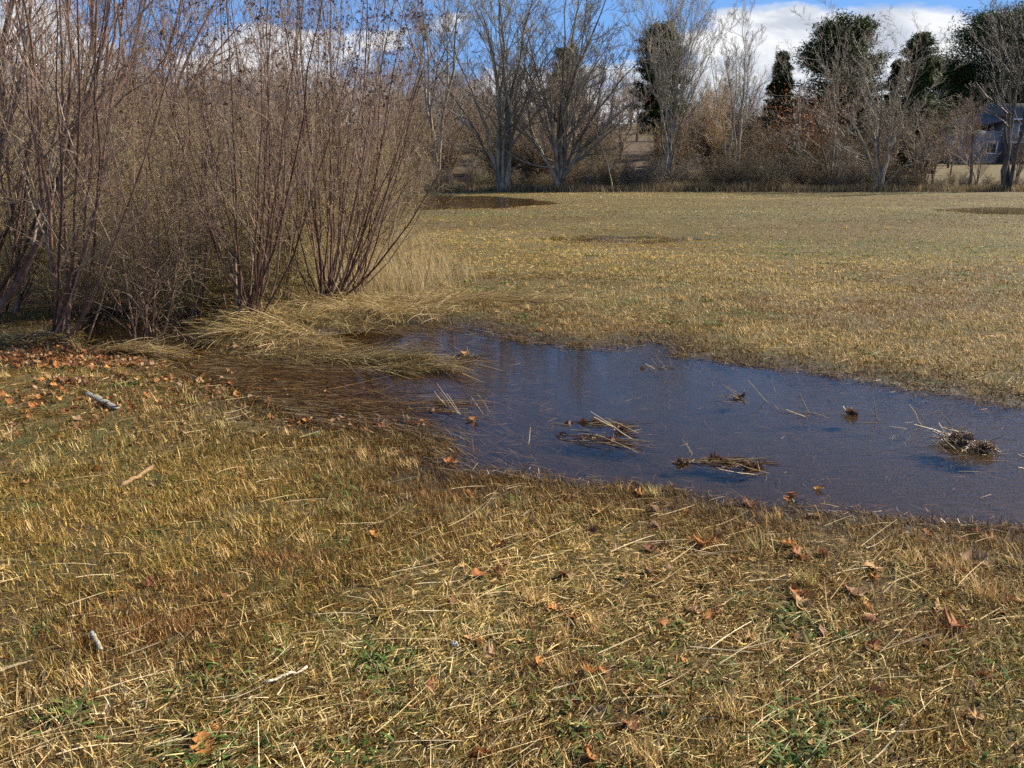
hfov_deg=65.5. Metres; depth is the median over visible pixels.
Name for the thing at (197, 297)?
shrub
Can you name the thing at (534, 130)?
hedge shrub
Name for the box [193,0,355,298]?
shrub
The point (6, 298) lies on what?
shrub
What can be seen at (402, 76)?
bare tree
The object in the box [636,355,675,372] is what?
twig tuft
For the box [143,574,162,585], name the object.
oak leaf
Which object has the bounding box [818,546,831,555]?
oak leaf
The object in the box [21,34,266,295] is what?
shrub
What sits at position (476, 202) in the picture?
puddle water
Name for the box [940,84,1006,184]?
bare tree
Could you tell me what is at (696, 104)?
bare tree
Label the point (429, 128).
hedge shrub
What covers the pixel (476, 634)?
oak leaf
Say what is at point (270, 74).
bare tree
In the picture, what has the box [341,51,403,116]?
bare tree
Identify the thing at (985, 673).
oak leaf
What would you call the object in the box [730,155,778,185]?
hedge shrub
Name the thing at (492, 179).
hedge shrub
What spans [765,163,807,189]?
hedge shrub
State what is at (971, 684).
oak leaf
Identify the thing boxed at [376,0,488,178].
ash tree
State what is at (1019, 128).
window
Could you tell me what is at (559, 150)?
maple tree
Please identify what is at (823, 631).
fallen leaf
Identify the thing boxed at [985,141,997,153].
window
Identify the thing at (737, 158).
hedge shrub
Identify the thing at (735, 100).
leaning tree
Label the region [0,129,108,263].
shrub
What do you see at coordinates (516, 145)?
hedge shrub
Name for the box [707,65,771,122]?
bare tree
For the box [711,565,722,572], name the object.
oak leaf
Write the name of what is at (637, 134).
bare tree
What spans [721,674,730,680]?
oak leaf
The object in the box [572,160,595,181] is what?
hedge shrub
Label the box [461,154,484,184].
hedge shrub
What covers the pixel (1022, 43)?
pine tree
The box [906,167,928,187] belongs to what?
hedge shrub
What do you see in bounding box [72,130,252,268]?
shrub
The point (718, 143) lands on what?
bare tree
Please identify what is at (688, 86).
bare tree
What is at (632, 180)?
hedge shrub
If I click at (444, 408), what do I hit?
reed tuft
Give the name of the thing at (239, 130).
bare tree
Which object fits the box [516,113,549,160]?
hedge shrub
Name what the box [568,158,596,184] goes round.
hedge shrub
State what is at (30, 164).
shrub
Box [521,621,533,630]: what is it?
oak leaf
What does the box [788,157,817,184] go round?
hedge shrub
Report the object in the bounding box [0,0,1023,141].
sky
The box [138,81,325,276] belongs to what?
shrub
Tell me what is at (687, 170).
hedge shrub
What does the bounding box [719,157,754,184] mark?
hedge shrub
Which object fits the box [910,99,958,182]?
bare tree
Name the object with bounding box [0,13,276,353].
shrub
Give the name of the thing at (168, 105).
bare tree
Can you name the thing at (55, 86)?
bare tree
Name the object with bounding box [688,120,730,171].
hedge shrub
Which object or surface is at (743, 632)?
oak leaf
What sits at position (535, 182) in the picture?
hedge shrub
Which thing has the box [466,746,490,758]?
fallen leaf
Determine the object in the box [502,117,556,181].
hedge shrub
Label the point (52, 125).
hedge shrub
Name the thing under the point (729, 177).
hedge shrub
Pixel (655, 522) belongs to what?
fallen leaf
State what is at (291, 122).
shrub
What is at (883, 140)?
hedge shrub
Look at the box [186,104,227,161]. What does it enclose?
hedge shrub
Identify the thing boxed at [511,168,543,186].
hedge shrub
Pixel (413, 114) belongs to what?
bare tree
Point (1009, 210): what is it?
puddle water
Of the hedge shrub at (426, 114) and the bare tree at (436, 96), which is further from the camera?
the bare tree at (436, 96)
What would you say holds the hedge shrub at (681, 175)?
on the ground at (934, 482)
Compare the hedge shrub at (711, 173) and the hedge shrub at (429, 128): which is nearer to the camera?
the hedge shrub at (711, 173)
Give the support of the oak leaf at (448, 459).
on the pond water
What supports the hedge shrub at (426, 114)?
on the ground at (934, 482)
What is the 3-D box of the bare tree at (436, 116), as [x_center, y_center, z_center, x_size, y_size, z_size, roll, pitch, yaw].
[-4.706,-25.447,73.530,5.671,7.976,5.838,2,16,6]
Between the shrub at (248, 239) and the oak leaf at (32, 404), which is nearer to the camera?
the oak leaf at (32, 404)
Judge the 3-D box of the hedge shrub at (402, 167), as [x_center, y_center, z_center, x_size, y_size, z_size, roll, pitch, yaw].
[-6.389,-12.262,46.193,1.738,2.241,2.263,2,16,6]
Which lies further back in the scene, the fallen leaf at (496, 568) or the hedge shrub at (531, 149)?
the hedge shrub at (531, 149)
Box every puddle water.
[391,195,558,209]
[539,235,704,244]
[931,207,1023,214]
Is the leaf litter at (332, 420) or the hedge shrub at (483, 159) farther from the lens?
the hedge shrub at (483, 159)
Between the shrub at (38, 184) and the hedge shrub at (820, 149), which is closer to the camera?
the shrub at (38, 184)
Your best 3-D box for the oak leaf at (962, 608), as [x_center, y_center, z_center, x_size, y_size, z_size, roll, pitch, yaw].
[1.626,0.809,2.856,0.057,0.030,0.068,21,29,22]
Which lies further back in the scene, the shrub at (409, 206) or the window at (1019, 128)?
the window at (1019, 128)
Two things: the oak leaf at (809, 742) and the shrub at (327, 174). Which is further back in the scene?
the shrub at (327, 174)
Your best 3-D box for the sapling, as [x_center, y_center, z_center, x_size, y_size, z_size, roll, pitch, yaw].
[-0.925,-1.831,9.657,1.087,1.563,0.487,0,16,0]
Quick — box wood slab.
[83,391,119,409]
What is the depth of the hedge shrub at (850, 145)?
47.54 m
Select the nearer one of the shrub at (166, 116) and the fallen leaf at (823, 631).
the fallen leaf at (823, 631)
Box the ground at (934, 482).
[0,124,1023,767]
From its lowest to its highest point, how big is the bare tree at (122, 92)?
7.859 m
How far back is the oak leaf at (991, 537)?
3.45 m
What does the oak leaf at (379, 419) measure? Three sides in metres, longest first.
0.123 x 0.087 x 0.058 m
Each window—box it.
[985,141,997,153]
[1017,124,1023,136]
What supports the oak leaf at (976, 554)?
on the ground at (934, 482)
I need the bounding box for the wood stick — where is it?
[118,464,154,487]
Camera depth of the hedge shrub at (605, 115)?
63.70 m
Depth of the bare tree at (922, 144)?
55.58 m
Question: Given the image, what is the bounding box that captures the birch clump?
[614,0,746,180]
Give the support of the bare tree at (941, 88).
on the ground at (934, 482)
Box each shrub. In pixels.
[0,0,140,313]
[0,0,167,313]
[0,0,225,340]
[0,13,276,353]
[0,26,163,265]
[0,58,148,306]
[0,66,105,265]
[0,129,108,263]
[0,147,157,267]
[0,148,166,296]
[0,179,83,308]
[0,197,175,314]
[2,189,139,314]
[4,34,157,237]
[7,69,112,230]
[21,0,242,276]
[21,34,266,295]
[33,93,83,157]
[43,105,130,216]
[46,0,305,323]
[70,72,244,251]
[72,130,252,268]
[78,43,259,186]
[79,130,274,291]
[82,133,207,253]
[87,0,403,320]
[89,217,237,324]
[97,86,285,312]
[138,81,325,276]
[148,160,346,275]
[150,161,328,290]
[151,69,260,201]
[162,133,356,249]
[174,0,497,300]
[174,76,358,257]
[177,193,322,306]
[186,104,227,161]
[192,127,349,297]
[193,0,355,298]
[216,88,264,150]
[224,51,354,210]
[227,62,362,221]
[231,66,415,272]
[250,197,383,288]
[265,0,479,295]
[281,164,413,271]
[287,132,444,247]
[315,127,431,230]
[316,98,459,262]
[322,109,357,158]
[324,105,439,236]
[352,101,460,218]
[362,134,426,170]
[369,122,415,167]
[378,91,419,142]
[380,100,436,172]
[391,111,468,150]
[392,86,444,144]
[396,156,413,185]
[417,114,481,172]
[417,161,447,184]
[431,130,460,171]
[437,166,455,185]
[452,86,504,149]
[455,131,516,176]
[456,158,488,186]
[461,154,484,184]
[467,169,493,187]
[468,168,493,185]
[469,128,519,166]
[470,147,495,174]
[474,169,495,186]
[492,119,549,174]
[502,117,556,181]
[509,167,521,184]
[510,149,527,174]
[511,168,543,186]
[513,142,569,180]
[514,111,562,171]
[515,120,576,180]
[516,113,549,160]
[519,173,538,185]
[522,129,571,180]
[528,174,545,185]
[531,167,566,184]
[539,171,551,185]
[549,167,571,186]
[565,84,632,154]
[567,135,617,176]
[568,118,600,163]
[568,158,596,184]
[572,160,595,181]
[577,121,596,149]
[578,153,616,185]
[578,164,605,186]
[579,122,629,168]
[580,113,622,168]
[593,153,619,186]
[594,153,630,182]
[607,149,653,186]
[617,158,647,185]
[636,109,712,179]
[636,156,673,188]
[638,154,673,183]
[643,115,702,170]
[654,160,675,181]
[660,169,690,183]
[672,158,696,182]
[672,160,697,180]
[674,153,713,180]
[682,84,730,148]
[683,88,744,151]
[683,168,724,186]
[687,164,707,183]
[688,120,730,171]
[693,150,730,183]
[695,93,770,151]
[695,172,726,186]
[701,130,762,169]
[704,146,743,173]
[713,148,759,185]
[714,136,764,174]
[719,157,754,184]
[720,130,769,170]
[721,148,779,178]
[722,126,786,179]
[724,159,754,185]
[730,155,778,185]
[734,116,789,163]
[748,146,812,178]
[755,150,793,184]
[761,130,821,168]
[761,154,800,182]
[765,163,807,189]
[767,129,796,173]
[770,134,845,184]
[783,152,813,186]
[785,125,823,159]
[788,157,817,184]
[790,120,846,166]
[794,129,856,160]
[802,152,843,187]
[805,156,835,186]
[824,167,846,187]
[828,131,874,182]
[831,93,929,176]
[833,142,882,186]
[837,167,861,184]
[861,157,914,184]
[864,167,877,183]
[882,153,925,185]
[886,167,915,187]
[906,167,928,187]
[913,165,927,181]
[913,173,939,187]
[942,167,958,184]
[956,171,968,185]
[979,172,993,185]
[986,179,1000,186]
[1013,174,1022,185]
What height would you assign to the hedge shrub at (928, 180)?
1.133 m
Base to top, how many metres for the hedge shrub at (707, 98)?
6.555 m
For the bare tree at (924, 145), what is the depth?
44.87 m
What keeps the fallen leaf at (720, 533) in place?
on the ground at (934, 482)
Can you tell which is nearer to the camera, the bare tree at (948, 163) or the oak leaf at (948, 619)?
the oak leaf at (948, 619)
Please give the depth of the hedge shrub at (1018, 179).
46.23 m
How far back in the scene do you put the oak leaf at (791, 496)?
3.93 m
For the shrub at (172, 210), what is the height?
2.276 m
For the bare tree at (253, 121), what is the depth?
51.47 m
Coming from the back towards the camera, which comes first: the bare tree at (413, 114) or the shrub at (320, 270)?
the bare tree at (413, 114)
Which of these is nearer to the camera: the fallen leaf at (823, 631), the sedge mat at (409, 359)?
the fallen leaf at (823, 631)
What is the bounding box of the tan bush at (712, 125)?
[694,62,742,171]
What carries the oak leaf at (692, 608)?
on the ground at (934, 482)
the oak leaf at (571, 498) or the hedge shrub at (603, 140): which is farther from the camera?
the hedge shrub at (603, 140)
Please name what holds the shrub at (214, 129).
on the ground at (934, 482)
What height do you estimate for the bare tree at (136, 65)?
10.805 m
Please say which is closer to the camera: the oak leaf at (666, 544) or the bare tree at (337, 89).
the oak leaf at (666, 544)
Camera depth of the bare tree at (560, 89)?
62.34 m
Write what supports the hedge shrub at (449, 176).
on the ground at (934, 482)
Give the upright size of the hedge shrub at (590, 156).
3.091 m
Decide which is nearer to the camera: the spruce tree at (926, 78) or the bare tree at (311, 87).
the spruce tree at (926, 78)
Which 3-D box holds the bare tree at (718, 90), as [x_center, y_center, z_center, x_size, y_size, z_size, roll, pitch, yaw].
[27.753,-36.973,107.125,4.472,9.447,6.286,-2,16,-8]
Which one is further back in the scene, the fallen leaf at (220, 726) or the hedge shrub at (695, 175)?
the hedge shrub at (695, 175)
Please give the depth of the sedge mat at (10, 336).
6.97 m
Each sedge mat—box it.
[0,288,278,351]
[88,327,211,365]
[165,291,428,354]
[198,321,493,381]
[218,279,445,343]
[344,271,633,318]
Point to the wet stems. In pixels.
(467, 356)
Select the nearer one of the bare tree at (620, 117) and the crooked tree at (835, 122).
the crooked tree at (835, 122)
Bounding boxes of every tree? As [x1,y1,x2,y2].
[0,0,87,130]
[0,0,177,237]
[31,0,271,192]
[38,63,82,118]
[89,63,149,127]
[91,61,154,131]
[109,44,150,91]
[146,75,194,136]
[177,82,225,157]
[180,66,225,132]
[192,63,238,127]
[193,64,256,141]
[206,66,259,160]
[212,60,249,93]
[233,40,305,118]
[234,87,296,158]
[235,95,273,159]
[240,60,292,146]
[246,61,276,114]
[251,44,306,104]
[290,71,328,115]
[316,69,355,124]
[336,91,378,149]
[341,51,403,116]
[348,60,400,140]
[351,37,416,128]
[358,89,425,146]
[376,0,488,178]
[377,0,595,191]
[379,59,430,117]
[384,60,427,104]
[385,78,422,137]
[404,57,466,112]
[410,80,430,130]
[417,72,460,115]
[433,61,484,121]
[434,73,475,140]
[438,58,470,102]
[439,69,486,119]
[442,63,495,106]
[442,110,456,173]
[444,67,492,158]
[458,92,502,159]
[459,0,659,187]
[469,68,508,127]
[478,55,521,136]
[479,51,527,108]
[502,63,548,120]
[509,92,537,134]
[511,57,572,117]
[512,100,544,143]
[531,49,602,128]
[541,54,586,110]
[549,44,588,113]
[553,87,596,151]
[561,74,599,132]
[581,59,605,99]
[584,110,618,191]
[591,73,611,121]
[600,77,644,139]
[600,77,654,163]
[615,70,645,141]
[616,66,642,125]
[624,19,691,158]
[668,62,705,121]
[671,110,701,152]
[672,106,703,170]
[682,91,707,137]
[685,15,761,162]
[700,125,732,161]
[703,77,738,114]
[705,0,779,165]
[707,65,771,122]
[709,109,750,151]
[710,96,746,145]
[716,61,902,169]
[720,112,768,147]
[742,0,896,185]
[743,117,765,147]
[745,94,759,136]
[748,119,785,152]
[758,49,797,146]
[760,99,795,138]
[781,8,900,144]
[803,118,840,160]
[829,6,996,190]
[844,100,894,151]
[873,137,902,182]
[878,30,955,173]
[879,58,907,160]
[882,105,912,172]
[893,109,939,174]
[900,113,965,185]
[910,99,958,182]
[913,119,934,169]
[920,100,963,161]
[924,57,983,123]
[926,0,1023,121]
[927,91,975,136]
[931,80,950,99]
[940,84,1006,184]
[942,106,971,167]
[945,124,970,174]
[947,95,990,164]
[954,134,1002,183]
[961,0,1023,102]
[965,0,1023,191]
[1010,122,1023,181]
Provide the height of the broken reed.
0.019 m
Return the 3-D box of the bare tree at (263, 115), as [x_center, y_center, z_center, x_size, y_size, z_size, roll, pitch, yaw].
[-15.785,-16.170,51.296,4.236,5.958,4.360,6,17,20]
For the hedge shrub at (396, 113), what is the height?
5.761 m
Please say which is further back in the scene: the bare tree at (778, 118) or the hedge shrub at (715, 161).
the bare tree at (778, 118)
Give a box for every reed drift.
[166,342,513,425]
[538,412,682,455]
[642,439,796,478]
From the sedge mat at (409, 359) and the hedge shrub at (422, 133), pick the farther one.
the hedge shrub at (422, 133)
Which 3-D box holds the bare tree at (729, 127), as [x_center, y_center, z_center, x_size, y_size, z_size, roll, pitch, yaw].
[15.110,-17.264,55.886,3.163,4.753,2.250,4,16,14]
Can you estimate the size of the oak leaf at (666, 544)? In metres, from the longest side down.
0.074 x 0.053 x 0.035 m
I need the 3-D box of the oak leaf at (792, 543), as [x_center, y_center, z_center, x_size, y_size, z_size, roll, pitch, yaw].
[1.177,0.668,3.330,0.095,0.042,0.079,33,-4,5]
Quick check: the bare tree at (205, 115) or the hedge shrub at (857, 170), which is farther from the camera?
the bare tree at (205, 115)
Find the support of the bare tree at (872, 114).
on the ground at (934, 482)
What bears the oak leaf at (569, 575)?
on the ground at (934, 482)
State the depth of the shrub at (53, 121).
11.12 m
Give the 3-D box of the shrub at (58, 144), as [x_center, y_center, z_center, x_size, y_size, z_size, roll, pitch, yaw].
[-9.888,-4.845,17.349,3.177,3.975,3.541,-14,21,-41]
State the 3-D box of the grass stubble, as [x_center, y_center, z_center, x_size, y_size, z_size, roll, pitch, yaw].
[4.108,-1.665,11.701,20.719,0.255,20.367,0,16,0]
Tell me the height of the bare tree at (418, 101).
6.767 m
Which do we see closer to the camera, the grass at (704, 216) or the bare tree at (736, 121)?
the grass at (704, 216)
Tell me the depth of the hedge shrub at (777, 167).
45.11 m
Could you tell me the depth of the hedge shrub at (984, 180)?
45.04 m
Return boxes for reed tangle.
[718,384,748,404]
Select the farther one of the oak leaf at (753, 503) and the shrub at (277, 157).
the shrub at (277, 157)
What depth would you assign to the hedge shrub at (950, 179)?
46.97 m
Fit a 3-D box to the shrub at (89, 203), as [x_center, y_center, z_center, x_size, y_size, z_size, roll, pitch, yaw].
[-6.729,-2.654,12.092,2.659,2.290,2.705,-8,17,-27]
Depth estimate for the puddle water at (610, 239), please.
17.02 m
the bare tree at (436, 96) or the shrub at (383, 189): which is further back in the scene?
the bare tree at (436, 96)
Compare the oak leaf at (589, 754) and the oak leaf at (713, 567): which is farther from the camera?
the oak leaf at (713, 567)
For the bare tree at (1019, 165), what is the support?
on the ground at (934, 482)
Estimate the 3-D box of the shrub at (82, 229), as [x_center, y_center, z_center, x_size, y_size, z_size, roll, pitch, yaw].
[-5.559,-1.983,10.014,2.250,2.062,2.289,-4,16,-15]
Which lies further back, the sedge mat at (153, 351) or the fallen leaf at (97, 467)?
the sedge mat at (153, 351)
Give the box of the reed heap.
[914,407,1008,458]
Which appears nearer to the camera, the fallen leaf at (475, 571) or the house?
the fallen leaf at (475, 571)
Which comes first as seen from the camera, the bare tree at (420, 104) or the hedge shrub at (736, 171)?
the hedge shrub at (736, 171)
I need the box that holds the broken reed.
[264,666,307,683]
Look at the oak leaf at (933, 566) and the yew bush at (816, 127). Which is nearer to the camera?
the oak leaf at (933, 566)
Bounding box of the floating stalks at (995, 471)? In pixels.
[962,453,1023,471]
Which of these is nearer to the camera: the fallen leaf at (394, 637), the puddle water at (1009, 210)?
the fallen leaf at (394, 637)
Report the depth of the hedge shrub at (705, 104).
55.62 m
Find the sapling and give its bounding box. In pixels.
[404,179,477,292]
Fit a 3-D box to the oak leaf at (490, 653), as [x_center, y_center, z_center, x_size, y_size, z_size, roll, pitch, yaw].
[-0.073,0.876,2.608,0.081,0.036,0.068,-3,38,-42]
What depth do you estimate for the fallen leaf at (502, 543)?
3.33 m
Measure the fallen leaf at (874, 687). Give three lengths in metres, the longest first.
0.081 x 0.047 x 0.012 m
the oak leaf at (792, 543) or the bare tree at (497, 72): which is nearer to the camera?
the oak leaf at (792, 543)
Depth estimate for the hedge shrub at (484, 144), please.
53.05 m
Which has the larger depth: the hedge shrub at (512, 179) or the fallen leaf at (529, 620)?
the hedge shrub at (512, 179)
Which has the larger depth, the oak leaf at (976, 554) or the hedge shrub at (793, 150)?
the hedge shrub at (793, 150)
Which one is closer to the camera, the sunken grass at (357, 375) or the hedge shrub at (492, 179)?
the sunken grass at (357, 375)
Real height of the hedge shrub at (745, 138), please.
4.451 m
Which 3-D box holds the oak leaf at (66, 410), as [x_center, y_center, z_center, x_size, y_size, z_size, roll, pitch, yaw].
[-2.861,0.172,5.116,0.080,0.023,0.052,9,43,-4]
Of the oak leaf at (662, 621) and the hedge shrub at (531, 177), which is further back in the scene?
the hedge shrub at (531, 177)
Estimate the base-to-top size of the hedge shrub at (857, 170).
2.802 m
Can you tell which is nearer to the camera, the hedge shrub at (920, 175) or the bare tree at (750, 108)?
the hedge shrub at (920, 175)
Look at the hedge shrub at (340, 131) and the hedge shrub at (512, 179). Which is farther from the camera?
the hedge shrub at (340, 131)
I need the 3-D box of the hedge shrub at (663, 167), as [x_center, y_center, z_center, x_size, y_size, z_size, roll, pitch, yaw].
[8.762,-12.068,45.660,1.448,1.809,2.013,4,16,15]
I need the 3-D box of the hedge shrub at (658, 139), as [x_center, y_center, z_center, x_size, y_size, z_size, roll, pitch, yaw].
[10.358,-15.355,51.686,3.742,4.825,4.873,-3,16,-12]
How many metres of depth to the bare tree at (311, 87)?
88.84 m
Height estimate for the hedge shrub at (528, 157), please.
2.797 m
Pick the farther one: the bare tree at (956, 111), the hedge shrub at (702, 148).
the bare tree at (956, 111)
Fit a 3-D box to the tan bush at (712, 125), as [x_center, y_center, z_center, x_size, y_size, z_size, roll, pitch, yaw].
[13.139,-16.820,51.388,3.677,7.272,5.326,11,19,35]
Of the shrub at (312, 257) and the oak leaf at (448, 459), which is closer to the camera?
the oak leaf at (448, 459)
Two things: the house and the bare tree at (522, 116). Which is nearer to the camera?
the bare tree at (522, 116)
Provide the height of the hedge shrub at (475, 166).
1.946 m
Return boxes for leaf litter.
[0,286,553,431]
[0,335,325,427]
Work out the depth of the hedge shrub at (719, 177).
44.07 m
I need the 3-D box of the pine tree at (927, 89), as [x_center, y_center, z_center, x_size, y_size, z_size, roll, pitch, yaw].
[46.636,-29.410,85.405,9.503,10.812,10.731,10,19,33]
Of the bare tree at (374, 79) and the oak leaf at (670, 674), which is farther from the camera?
the bare tree at (374, 79)
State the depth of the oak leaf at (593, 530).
3.47 m
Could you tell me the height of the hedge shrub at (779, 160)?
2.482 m
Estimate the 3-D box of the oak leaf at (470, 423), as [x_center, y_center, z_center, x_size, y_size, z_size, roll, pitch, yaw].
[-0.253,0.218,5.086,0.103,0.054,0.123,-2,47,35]
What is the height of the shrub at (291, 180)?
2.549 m
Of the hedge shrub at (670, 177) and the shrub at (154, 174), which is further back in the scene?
the hedge shrub at (670, 177)
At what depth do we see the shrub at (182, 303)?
8.54 m
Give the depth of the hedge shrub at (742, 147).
50.37 m
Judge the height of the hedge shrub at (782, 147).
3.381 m
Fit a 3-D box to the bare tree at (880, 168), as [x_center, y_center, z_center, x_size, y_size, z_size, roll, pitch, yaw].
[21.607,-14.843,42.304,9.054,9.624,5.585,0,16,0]
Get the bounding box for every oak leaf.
[29,401,38,406]
[60,406,70,412]
[74,424,84,428]
[91,404,102,409]
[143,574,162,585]
[146,634,154,644]
[149,479,158,485]
[190,730,215,756]
[203,656,221,668]
[372,415,384,425]
[422,676,437,692]
[432,553,442,562]
[444,454,457,462]
[463,416,477,427]
[463,632,478,644]
[482,641,498,657]
[483,626,493,637]
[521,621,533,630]
[536,655,545,668]
[548,601,562,610]
[561,493,575,503]
[563,571,573,579]
[568,610,585,617]
[569,698,581,708]
[581,664,599,672]
[582,522,595,532]
[586,748,597,758]
[588,703,604,717]
[621,715,640,729]
[645,541,658,550]
[657,617,672,627]
[658,538,670,548]
[668,671,682,678]
[685,605,698,611]
[693,534,715,545]
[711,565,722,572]
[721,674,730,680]
[740,627,756,639]
[744,496,758,505]
[783,491,796,500]
[783,537,797,547]
[788,586,810,598]
[794,546,808,560]
[808,738,821,752]
[814,483,824,489]
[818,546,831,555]
[845,584,864,595]
[861,560,881,570]
[861,612,877,626]
[926,562,937,573]
[935,598,943,609]
[937,590,954,596]
[939,607,967,632]
[956,547,990,564]
[959,603,974,614]
[962,679,976,693]
[962,703,989,720]
[967,525,983,534]
[977,670,993,681]
[980,532,1001,541]
[1001,594,1013,604]
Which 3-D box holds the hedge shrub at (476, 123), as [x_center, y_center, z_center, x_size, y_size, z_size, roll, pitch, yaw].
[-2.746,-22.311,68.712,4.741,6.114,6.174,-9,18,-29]
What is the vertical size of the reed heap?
0.202 m
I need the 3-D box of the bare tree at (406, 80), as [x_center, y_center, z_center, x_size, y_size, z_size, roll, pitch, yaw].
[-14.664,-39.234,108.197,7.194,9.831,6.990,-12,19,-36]
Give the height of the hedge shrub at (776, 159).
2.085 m
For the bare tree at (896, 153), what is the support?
on the ground at (934, 482)
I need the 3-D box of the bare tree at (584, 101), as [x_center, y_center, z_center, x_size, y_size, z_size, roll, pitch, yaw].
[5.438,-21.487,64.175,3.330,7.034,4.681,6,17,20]
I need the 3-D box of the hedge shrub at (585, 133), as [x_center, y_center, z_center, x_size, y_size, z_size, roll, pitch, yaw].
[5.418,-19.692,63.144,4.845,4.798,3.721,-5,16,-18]
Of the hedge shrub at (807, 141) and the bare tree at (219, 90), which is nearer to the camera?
the hedge shrub at (807, 141)
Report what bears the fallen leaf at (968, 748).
on the ground at (934, 482)
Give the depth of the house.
72.50 m
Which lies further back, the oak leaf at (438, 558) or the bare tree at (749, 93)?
the bare tree at (749, 93)
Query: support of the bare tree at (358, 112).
on the ground at (934, 482)
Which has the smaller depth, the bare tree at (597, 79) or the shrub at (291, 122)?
the shrub at (291, 122)
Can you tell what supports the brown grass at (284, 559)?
on the ground at (934, 482)
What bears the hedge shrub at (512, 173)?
on the ground at (934, 482)
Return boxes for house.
[937,103,1023,162]
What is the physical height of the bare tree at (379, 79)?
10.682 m
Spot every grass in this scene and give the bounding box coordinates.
[0,272,1023,490]
[40,472,1016,711]
[160,215,1023,299]
[177,323,1023,533]
[244,191,1023,226]
[290,219,494,298]
[348,178,1023,192]
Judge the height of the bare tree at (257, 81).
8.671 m
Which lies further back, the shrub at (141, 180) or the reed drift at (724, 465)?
the shrub at (141, 180)
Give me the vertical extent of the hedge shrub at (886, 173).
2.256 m
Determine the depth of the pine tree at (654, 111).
61.27 m
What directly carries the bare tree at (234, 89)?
on the ground at (934, 482)
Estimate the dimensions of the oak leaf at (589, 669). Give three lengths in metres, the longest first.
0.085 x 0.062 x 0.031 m
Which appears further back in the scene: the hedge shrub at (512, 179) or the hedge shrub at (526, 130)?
the hedge shrub at (526, 130)
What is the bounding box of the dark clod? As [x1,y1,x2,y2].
[840,406,858,416]
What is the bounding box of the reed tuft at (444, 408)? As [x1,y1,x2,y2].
[400,384,489,421]
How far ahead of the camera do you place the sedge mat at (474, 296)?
9.07 m
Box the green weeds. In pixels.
[0,235,1023,767]
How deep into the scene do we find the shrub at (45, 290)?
8.79 m
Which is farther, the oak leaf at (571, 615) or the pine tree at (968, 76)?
the pine tree at (968, 76)
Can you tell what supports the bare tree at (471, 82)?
on the ground at (934, 482)
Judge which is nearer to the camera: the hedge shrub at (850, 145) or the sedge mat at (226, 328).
the sedge mat at (226, 328)
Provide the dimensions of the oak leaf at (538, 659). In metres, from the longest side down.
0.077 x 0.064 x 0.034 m
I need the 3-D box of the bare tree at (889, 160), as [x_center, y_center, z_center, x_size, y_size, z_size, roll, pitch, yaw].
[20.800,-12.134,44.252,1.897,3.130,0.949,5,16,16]
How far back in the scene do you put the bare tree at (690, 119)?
54.22 m
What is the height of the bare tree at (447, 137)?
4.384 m
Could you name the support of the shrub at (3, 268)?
on the ground at (934, 482)
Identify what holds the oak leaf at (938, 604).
on the ground at (934, 482)
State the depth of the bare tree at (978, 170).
45.26 m
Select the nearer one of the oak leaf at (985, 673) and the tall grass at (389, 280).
the oak leaf at (985, 673)
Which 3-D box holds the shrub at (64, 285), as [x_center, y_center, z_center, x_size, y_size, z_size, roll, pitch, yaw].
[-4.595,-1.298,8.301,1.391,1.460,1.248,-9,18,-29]
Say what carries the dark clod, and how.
on the pond water
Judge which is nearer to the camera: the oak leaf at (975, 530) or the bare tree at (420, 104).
the oak leaf at (975, 530)
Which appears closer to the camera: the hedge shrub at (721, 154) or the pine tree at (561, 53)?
the hedge shrub at (721, 154)
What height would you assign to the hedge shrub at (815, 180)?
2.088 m
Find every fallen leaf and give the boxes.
[91,465,103,469]
[210,724,222,731]
[387,635,396,646]
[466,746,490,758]
[469,568,486,575]
[493,561,502,575]
[494,540,506,546]
[518,617,530,626]
[649,520,660,526]
[651,505,659,514]
[663,563,673,571]
[700,609,714,618]
[712,532,722,540]
[794,630,809,644]
[796,593,810,609]
[819,623,827,635]
[862,637,885,649]
[868,684,884,698]
[958,746,973,755]
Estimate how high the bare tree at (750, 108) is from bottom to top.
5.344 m
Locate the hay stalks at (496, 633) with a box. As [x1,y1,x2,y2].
[0,333,1023,767]
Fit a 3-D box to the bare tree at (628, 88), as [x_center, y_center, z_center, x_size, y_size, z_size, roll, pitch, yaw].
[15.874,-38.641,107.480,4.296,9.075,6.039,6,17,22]
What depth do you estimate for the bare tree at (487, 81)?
86.82 m
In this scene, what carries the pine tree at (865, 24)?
on the ground at (934, 482)
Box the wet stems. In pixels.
[441,338,501,370]
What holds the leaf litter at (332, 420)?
on the ground at (934, 482)
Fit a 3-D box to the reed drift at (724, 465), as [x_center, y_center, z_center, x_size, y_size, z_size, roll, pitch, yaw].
[1.161,0.410,4.382,0.880,0.158,0.333,0,16,0]
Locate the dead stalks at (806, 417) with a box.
[748,374,926,428]
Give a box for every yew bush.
[793,120,840,143]
[843,119,886,168]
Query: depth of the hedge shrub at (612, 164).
45.48 m
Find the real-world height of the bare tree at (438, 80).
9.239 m
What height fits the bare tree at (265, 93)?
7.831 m
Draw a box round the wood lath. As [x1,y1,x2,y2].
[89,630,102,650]
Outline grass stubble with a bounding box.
[0,220,1023,767]
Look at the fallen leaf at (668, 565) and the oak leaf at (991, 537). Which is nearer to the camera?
the fallen leaf at (668, 565)
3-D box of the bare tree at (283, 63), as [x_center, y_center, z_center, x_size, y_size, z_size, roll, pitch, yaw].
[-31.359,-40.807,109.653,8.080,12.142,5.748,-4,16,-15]

